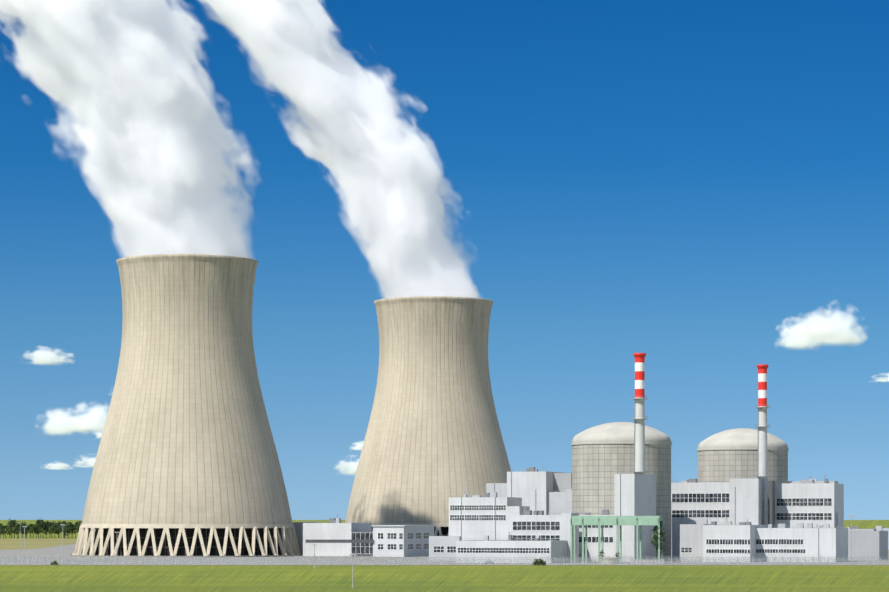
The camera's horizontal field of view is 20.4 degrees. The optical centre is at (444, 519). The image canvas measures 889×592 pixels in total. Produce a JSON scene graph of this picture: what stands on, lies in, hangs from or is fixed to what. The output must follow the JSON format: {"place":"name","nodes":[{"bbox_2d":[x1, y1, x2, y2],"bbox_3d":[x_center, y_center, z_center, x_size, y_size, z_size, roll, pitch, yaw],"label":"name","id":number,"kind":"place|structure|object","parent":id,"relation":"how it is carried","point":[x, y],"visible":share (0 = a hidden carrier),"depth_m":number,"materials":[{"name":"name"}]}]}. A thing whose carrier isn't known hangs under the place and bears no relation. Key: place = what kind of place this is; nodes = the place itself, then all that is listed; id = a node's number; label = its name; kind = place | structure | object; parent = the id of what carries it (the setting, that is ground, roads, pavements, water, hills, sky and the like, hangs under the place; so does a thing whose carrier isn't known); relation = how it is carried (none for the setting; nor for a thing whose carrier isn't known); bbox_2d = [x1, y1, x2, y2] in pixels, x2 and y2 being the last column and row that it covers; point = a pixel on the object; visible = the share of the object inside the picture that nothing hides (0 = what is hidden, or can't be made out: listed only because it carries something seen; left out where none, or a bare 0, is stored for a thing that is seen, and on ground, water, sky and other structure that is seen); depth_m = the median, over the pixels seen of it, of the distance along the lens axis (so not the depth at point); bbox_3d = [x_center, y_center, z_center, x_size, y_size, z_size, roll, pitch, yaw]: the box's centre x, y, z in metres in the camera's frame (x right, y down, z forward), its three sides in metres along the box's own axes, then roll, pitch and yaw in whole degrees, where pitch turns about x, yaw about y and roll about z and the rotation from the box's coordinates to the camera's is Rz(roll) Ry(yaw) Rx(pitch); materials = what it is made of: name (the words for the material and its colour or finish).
{"place":"outdoors","nodes":[
{"label":"outdoors","id":0,"kind":"place"},
{"bbox_2d":[0,539,76,548],"bbox_3d":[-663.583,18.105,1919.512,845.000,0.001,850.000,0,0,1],"label":"stubble field","id":1,"kind":"structure","parent":0,"point":[19,543],"depth_m":1855.79,"materials":[{"name":"beige plant"}]},
{"bbox_2d":[0,526,6,538],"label":"tree","id":2,"kind":"object","parent":1,"relation":"on","point":[1,529],"depth_m":2336.64,"materials":[{"name":"green plant"}]},
{"bbox_2d":[12,523,21,538],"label":"tree","id":3,"kind":"object","parent":1,"relation":"on","point":[20,531],"depth_m":2334.78,"materials":[{"name":"green plant"}]},
{"bbox_2d":[21,525,30,538],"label":"tree","id":4,"kind":"object","parent":1,"relation":"on","point":[27,528],"depth_m":2336.64,"materials":[{"name":"green plant"}]},
{"bbox_2d":[70,554,302,556],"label":"cooling tower base","id":5,"kind":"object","parent":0,"point":[188,556],"depth_m":1187.24,"materials":[{"name":"grey concrete"}]},
{"bbox_2d":[0,520,888,591],"bbox_3d":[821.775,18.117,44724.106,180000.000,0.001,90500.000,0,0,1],"label":"field","id":6,"kind":"structure","parent":0,"point":[447,579],"depth_m":757.12,"materials":[{"name":"green plant"}]},
{"bbox_2d":[5,519,16,537],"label":"tree","id":7,"kind":"object","parent":6,"relation":"on","point":[13,523],"depth_m":2355.81,"materials":[{"name":"green plant"}]},
{"bbox_2d":[30,524,36,537],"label":"tree","id":8,"kind":"object","parent":6,"relation":"on","point":[32,528],"depth_m":2399.53,"materials":[{"name":"green plant"}]},
{"bbox_2d":[34,519,42,537],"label":"tree","id":9,"kind":"object","parent":6,"relation":"on","point":[35,526],"depth_m":2397.67,"materials":[{"name":"green plant"}]},
{"bbox_2d":[36,520,48,538],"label":"tree","id":10,"kind":"object","parent":6,"relation":"on","point":[43,524],"depth_m":2342.60,"materials":[{"name":"green plant"}]},
{"bbox_2d":[47,522,54,533],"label":"tree","id":11,"kind":"object","parent":6,"relation":"on","point":[49,524],"depth_m":2409.02,"materials":[{"name":"green plant"}]},
{"bbox_2d":[50,524,58,537],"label":"tree","id":12,"kind":"object","parent":6,"relation":"on","point":[56,526],"depth_m":2399.53,"materials":[{"name":"green plant"}]},
{"bbox_2d":[57,523,67,537],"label":"tree","id":13,"kind":"object","parent":6,"relation":"on","point":[60,528],"depth_m":2362.32,"materials":[{"name":"green plant"}]},
{"bbox_2d":[63,525,70,535],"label":"tree","id":14,"kind":"object","parent":6,"relation":"on","point":[67,526],"depth_m":2330.69,"materials":[{"name":"green plant"}]},
{"bbox_2d":[63,522,73,532],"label":"tree","id":15,"kind":"object","parent":6,"relation":"on","point":[69,523],"depth_m":2341.11,"materials":[{"name":"green plant"}]},
{"bbox_2d":[74,521,81,532],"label":"tree","id":16,"kind":"object","parent":6,"relation":"on","point":[77,524],"depth_m":2394.32,"materials":[{"name":"green plant"}]},
{"bbox_2d":[312,544,316,567],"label":"light mast","id":17,"kind":"object","parent":6,"relation":"on","point":[314,545],"visible":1,"depth_m":916.59,"materials":[{"name":"grey metal"}]},
{"bbox_2d":[349,554,355,587],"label":"light mast","id":18,"kind":"object","parent":6,"relation":"on","point":[352,567],"visible":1,"depth_m":656.12,"materials":[{"name":"grey metal"}]},
{"bbox_2d":[532,558,545,564],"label":"field edge shrub","id":19,"kind":"object","parent":6,"relation":"on","point":[537,562],"visible":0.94,"depth_m":972.29,"materials":[{"name":"green plant"}]},
{"bbox_2d":[0,544,888,564],"bbox_3d":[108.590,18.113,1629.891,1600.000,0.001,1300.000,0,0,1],"label":"yard ground","id":20,"kind":"structure","parent":0,"point":[54,552],"depth_m":1088.52,"materials":[{"name":"concrete"}]},
{"bbox_2d":[22,526,26,563],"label":"light mast","id":21,"kind":"object","parent":20,"relation":"on","point":[24,543],"visible":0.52,"depth_m":994.92,"materials":[{"name":"grey metal"}]},
{"bbox_2d":[91,529,95,562],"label":"light mast","id":22,"kind":"object","parent":20,"relation":"on","point":[93,543],"visible":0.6,"depth_m":999.38,"materials":[{"name":"grey metal"}]},
{"bbox_2d":[72,526,301,555],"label":"cooling tower supports","id":23,"kind":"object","parent":20,"relation":"on","point":[288,544],"depth_m":1190.64,"materials":[{"name":"beige concrete"}]},
{"bbox_2d":[82,254,291,523],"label":"cooling tower","id":24,"kind":"structure","parent":23,"relation":"on","point":[187,437],"depth_m":1201.90,"materials":[{"name":"beige concrete"}]},
{"bbox_2d":[81,524,293,527],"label":"tower ring beam","id":25,"kind":"structure","parent":24,"relation":"attached to","point":[186,525],"depth_m":1187.83,"materials":[{"name":"beige concrete"}]},
{"bbox_2d":[94,528,279,555],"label":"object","id":26,"kind":"object","parent":20,"relation":"on","point":[190,533],"visible":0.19,"depth_m":1192.15,"materials":[{"name":"black"}]},
{"bbox_2d":[95,528,281,555],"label":"cooling tower inner frames","id":27,"kind":"structure","parent":20,"relation":"on","point":[165,547],"depth_m":1195.54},
{"bbox_2d":[345,296,510,522],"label":"cooling tower","id":28,"kind":"structure","parent":20,"relation":"on","point":[433,442],"depth_m":1429.79,"materials":[{"name":"beige concrete"}]},
{"bbox_2d":[372,523,448,526],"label":"tower ring beam","id":29,"kind":"structure","parent":28,"relation":"attached to","point":[443,524],"depth_m":1410.11,"materials":[{"name":"beige concrete"}]},
{"bbox_2d":[434,527,447,535],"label":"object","id":30,"kind":"object","parent":20,"relation":"on","point":[444,530],"depth_m":1415.85,"materials":[{"name":"black"}]},
{"bbox_2d":[434,525,448,535],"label":"cooling tower supports","id":31,"kind":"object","parent":20,"relation":"on","point":[438,528],"depth_m":1408.27,"materials":[{"name":"beige concrete"}]},
{"bbox_2d":[0,556,888,564],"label":"perimeter fence posts","id":32,"kind":"object","parent":20,"relation":"on","point":[454,561],"visible":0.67,"depth_m":983.84,"materials":[{"name":"grey metal"}]},
{"bbox_2d":[1,557,887,564],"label":"perimeter fence","id":33,"kind":"object","parent":20,"relation":"on","point":[523,558],"visible":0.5,"depth_m":991.05,"materials":[{"name":"grey metal"}]},
{"bbox_2d":[293,481,875,560],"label":"building walls","id":34,"kind":"structure","parent":20,"relation":"on","point":[691,535],"depth_m":1085.79,"materials":[{"name":"grey concrete"}]},
{"bbox_2d":[303,471,887,562],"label":"power plant buildings","id":35,"kind":"structure","parent":20,"relation":"on","point":[748,499],"depth_m":1083.66,"materials":[{"name":"white concrete"}]},
{"bbox_2d":[351,493,831,553],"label":"windows","id":36,"kind":"structure","parent":35,"relation":"in","point":[355,548],"depth_m":1084.38,"materials":[{"name":"grey glass"}]},
{"bbox_2d":[460,471,754,540],"bbox_3d":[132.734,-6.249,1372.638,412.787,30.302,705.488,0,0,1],"label":"roof edges","id":37,"kind":"object","parent":35,"relation":"on","point":[545,540],"visible":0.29,"depth_m":1038.68,"materials":[{"name":"metal"}]},
{"bbox_2d":[329,467,859,559],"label":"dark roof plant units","id":38,"kind":"object","parent":37,"relation":"on","point":[530,469],"visible":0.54,"depth_m":1077.11,"materials":[{"name":"grey metal"}]},
{"bbox_2d":[332,462,857,540],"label":"rooftop equipment","id":39,"kind":"object","parent":37,"relation":"on","point":[498,539],"visible":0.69,"depth_m":1055.41,"materials":[{"name":"silver metal"}]},
{"bbox_2d":[336,469,882,540],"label":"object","id":40,"kind":"object","parent":37,"relation":"on","point":[701,521],"visible":0.65,"depth_m":1069.24,"materials":[{"name":"white paint"}]},
{"bbox_2d":[631,396,647,471],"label":"vent stack platforms","id":41,"kind":"object","parent":37,"relation":"on","point":[634,416],"visible":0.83,"depth_m":1059.13,"materials":[{"name":"grey metal"}]},
{"bbox_2d":[755,405,769,476],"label":"chimney rings","id":42,"kind":"object","parent":37,"relation":"on","point":[762,426],"visible":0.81,"depth_m":1126.06,"materials":[{"name":"grey metal"}]},
{"bbox_2d":[570,516,662,562],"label":"pipe gantry","id":43,"kind":"object","parent":20,"relation":"on","point":[617,521],"visible":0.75,"depth_m":1026.51,"materials":[{"name":"green metal"}]},
{"bbox_2d":[572,444,670,560],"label":"reactor cylinder","id":44,"kind":"object","parent":20,"relation":"on","point":[595,467],"visible":0.31,"depth_m":1080.92,"materials":[{"name":"beige concrete"}]},
{"bbox_2d":[572,422,670,441],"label":"reactor dome","id":45,"kind":"structure","parent":44,"relation":"on","point":[618,431],"depth_m":1082.17,"materials":[{"name":"white concrete"}]},
{"bbox_2d":[571,441,671,444],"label":"dome rim","id":46,"kind":"object","parent":44,"relation":"attached to","point":[618,442],"visible":0.56,"depth_m":1078.39,"materials":[{"name":"grey concrete"}]},
{"bbox_2d":[632,560,663,563],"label":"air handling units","id":47,"kind":"object","parent":20,"relation":"on","point":[636,562],"depth_m":1009.69,"materials":[{"name":"grey"}]},
{"bbox_2d":[651,521,665,553],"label":"tree","id":48,"kind":"object","parent":20,"relation":"on","point":[655,534],"depth_m":1019.65,"materials":[{"name":"green plant"}]},
{"bbox_2d":[671,501,671,561],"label":"light mast","id":49,"kind":"object","parent":20,"relation":"on","point":[671,530],"visible":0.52,"depth_m":1019.98,"materials":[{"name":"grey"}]},
{"bbox_2d":[698,450,787,482],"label":"reactor cylinder","id":50,"kind":"object","parent":20,"relation":"on","point":[719,465],"depth_m":1195.99,"materials":[{"name":"beige concrete"}]},
{"bbox_2d":[698,428,787,447],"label":"reactor dome","id":51,"kind":"structure","parent":50,"relation":"on","point":[742,437],"depth_m":1199.19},
{"bbox_2d":[697,447,788,450],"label":"dome rim","id":52,"kind":"object","parent":50,"relation":"attached to","point":[741,448],"visible":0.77,"depth_m":1195.01,"materials":[{"name":"beige concrete"}]},
{"bbox_2d":[848,516,854,561],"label":"light mast","id":53,"kind":"object","parent":20,"relation":"on","point":[851,541],"visible":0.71,"depth_m":1028.54,"materials":[{"name":"grey metal"}]},
{"bbox_2d":[883,528,888,549],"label":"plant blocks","id":54,"kind":"structure","parent":20,"relation":"on","point":[885,529],"depth_m":1479.39,"materials":[{"name":"white concrete"}]},
{"bbox_2d":[0,565,888,565],"bbox_3d":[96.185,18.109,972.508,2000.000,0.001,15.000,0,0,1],"label":"track road","id":55,"kind":"structure","parent":0,"point":[444,565],"depth_m":970.23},
{"bbox_2d":[0,0,888,519],"label":"sky","id":56,"kind":"structure","parent":0,"point":[700,188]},
{"bbox_2d":[306,481,774,555],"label":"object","id":57,"kind":"object","parent":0,"point":[771,502],"visible":0.57,"depth_m":1129.70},
{"bbox_2d":[602,557,619,563],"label":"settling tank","id":58,"kind":"object","parent":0,"point":[611,558],"depth_m":1002.57,"materials":[{"name":"concrete"}]},
{"bbox_2d":[635,397,644,475],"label":"chimney","id":59,"kind":"object","parent":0,"point":[639,438],"visible":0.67,"depth_m":1058.36,"materials":[{"name":"white metal"}]},
{"bbox_2d":[633,353,645,397],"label":"vent stack bands","id":60,"kind":"object","parent":59,"relation":"attached to","point":[639,357],"depth_m":1058.36,"materials":[{"name":"red paint"}]},
{"bbox_2d":[758,406,766,479],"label":"chimney","id":61,"kind":"object","parent":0,"point":[762,444],"visible":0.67,"depth_m":1127.27,"materials":[{"name":"white metal"}]},
{"bbox_2d":[757,364,768,405],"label":"vent stack bands","id":62,"kind":"object","parent":61,"relation":"attached to","point":[762,368],"depth_m":1127.57,"materials":[{"name":"red paint"}]}
]}

